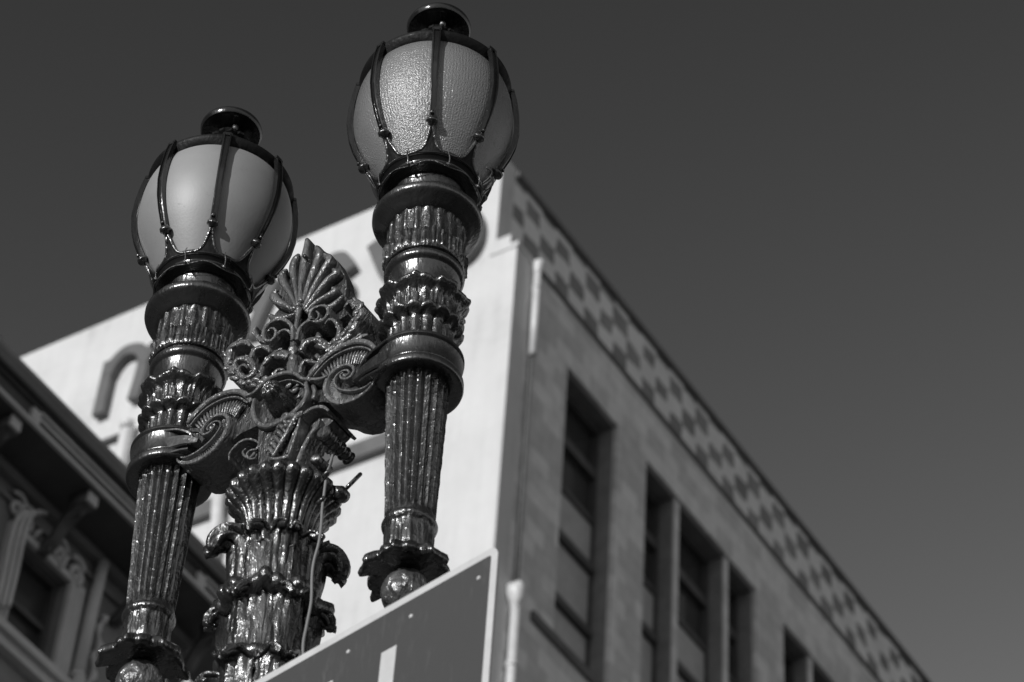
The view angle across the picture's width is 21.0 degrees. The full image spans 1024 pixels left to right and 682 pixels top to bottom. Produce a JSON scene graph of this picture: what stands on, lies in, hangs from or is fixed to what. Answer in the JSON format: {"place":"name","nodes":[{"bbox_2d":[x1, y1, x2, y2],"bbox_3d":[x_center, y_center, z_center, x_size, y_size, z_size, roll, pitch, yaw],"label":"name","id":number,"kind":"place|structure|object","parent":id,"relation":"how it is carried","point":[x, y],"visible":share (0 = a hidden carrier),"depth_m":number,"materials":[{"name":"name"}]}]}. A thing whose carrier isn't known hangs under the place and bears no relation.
{"place":"outdoors","nodes":[
{"label":"outdoors","id":0,"kind":"place"},
{"bbox_2d":[0,335,226,681],"bbox_3d":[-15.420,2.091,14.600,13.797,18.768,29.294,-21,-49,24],"label":"old house","id":1,"kind":"structure","parent":0,"point":[68,499],"depth_m":24.53,"materials":[{"name":"grey"}]},
{"bbox_2d":[0,489,85,681],"bbox_3d":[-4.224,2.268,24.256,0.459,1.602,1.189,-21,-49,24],"label":"window","id":2,"kind":"structure","parent":1,"relation":"in","point":[24,627],"depth_m":24.36,"materials":[{"name":"grey"}]},
{"bbox_2d":[95,2,519,681],"bbox_3d":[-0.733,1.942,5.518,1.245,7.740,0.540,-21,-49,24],"label":"street lamp","id":3,"kind":"object","parent":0,"point":[323,368],"visible":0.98,"depth_m":7.22,"materials":[{"name":"metal"}]},
{"bbox_2d":[255,548,499,681],"bbox_3d":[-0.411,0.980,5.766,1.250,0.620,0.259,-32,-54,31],"label":"road sign","id":4,"kind":"object","parent":3,"relation":"attached to","point":[440,629],"visible":1,"depth_m":5.62,"materials":[{"name":"grey metal"}]},
{"bbox_2d":[21,162,930,681],"bbox_3d":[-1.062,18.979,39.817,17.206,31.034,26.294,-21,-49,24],"label":"corner building","id":5,"kind":"structure","parent":0,"point":[611,494],"depth_m":38.93,"materials":[{"name":"grey"}]},
{"bbox_2d":[553,374,613,681],"bbox_3d":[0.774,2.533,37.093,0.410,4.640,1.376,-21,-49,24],"label":"window","id":6,"kind":"structure","parent":5,"relation":"in","point":[585,502],"depth_m":37.49,"materials":[{"name":"grey glass"}]},
{"bbox_2d":[640,466,673,681],"bbox_3d":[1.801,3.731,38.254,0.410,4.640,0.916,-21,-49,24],"label":"window","id":7,"kind":"structure","parent":5,"relation":"in","point":[658,532],"depth_m":38.98,"materials":[{"name":"grey glass"}]},
{"bbox_2d":[677,507,721,681],"bbox_3d":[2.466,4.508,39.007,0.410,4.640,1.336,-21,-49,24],"label":"window","id":8,"kind":"structure","parent":5,"relation":"in","point":[699,635],"depth_m":40.11,"materials":[{"name":"grey glass"}]},
{"bbox_2d":[728,563,751,681],"bbox_3d":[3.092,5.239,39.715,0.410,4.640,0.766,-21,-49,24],"label":"window","id":9,"kind":"structure","parent":5,"relation":"in","point":[739,594],"depth_m":41.00,"materials":[{"name":"grey glass"}]},
{"bbox_2d":[783,628,806,681],"bbox_3d":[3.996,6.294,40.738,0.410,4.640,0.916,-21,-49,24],"label":"window","id":10,"kind":"structure","parent":5,"relation":"in","point":[795,660],"depth_m":42.41,"materials":[{"name":"grey glass"}]},
{"bbox_2d":[812,662,828,681],"bbox_3d":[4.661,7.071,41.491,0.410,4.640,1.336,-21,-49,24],"label":"window","id":11,"kind":"structure","parent":5,"relation":"in","point":[818,676],"depth_m":42.85,"materials":[{"name":"grey glass"}]},
{"bbox_2d":[0,0,1023,681],"label":"sky","id":12,"kind":"structure","parent":0,"point":[814,209],"materials":[{"name":"grey"}]}
]}

